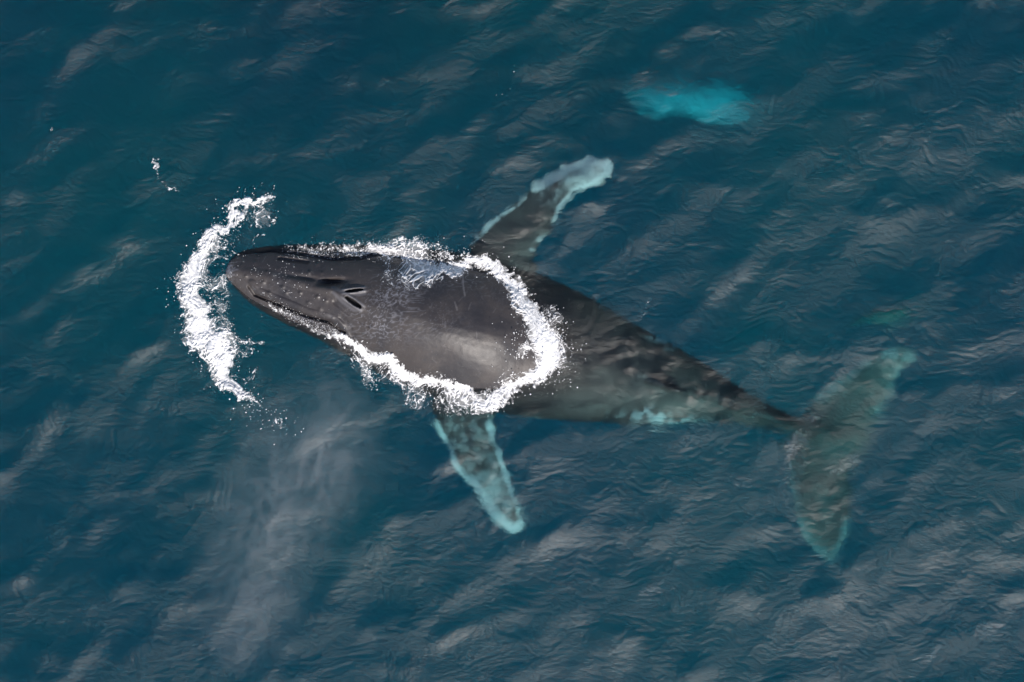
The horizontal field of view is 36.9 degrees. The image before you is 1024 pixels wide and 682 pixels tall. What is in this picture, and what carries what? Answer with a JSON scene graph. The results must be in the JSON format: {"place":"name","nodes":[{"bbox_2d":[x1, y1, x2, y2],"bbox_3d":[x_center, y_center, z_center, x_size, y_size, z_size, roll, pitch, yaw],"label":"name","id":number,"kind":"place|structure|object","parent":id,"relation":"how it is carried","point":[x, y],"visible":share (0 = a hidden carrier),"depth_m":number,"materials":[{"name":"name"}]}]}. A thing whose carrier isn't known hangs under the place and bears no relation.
{"place":"outdoors","nodes":[
{"label":"outdoors","id":0,"kind":"place"},
{"bbox_2d":[0,0,1023,681],"bbox_3d":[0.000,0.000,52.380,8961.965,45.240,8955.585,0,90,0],"label":"water","id":1,"kind":"structure","parent":0,"point":[766,258],"depth_m":30.00,"materials":[{"name":"liquid"}]},
{"bbox_2d":[175,195,285,424],"bbox_3d":[-5.475,-0.565,29.925,2.290,0.239,4.640,0,90,0],"label":"bow foam","id":2,"kind":"object","parent":1,"relation":"on","point":[203,333],"visible":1,"depth_m":29.94,"materials":[{"name":"white liquid"}]},
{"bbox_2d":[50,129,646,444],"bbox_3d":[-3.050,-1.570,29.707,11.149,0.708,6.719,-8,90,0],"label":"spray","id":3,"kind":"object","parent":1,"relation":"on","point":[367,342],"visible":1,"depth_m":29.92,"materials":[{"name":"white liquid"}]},
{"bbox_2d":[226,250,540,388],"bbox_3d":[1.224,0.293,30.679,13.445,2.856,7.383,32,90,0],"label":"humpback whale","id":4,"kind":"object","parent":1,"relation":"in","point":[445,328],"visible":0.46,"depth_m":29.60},
{"bbox_2d":[269,236,572,415],"bbox_3d":[-1.761,-0.425,29.666,5.995,0.771,3.516,30,90,0],"label":"body foam","id":5,"kind":"object","parent":1,"relation":"on","point":[547,341],"visible":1,"depth_m":29.95,"materials":[{"name":"white liquid"}]}
]}

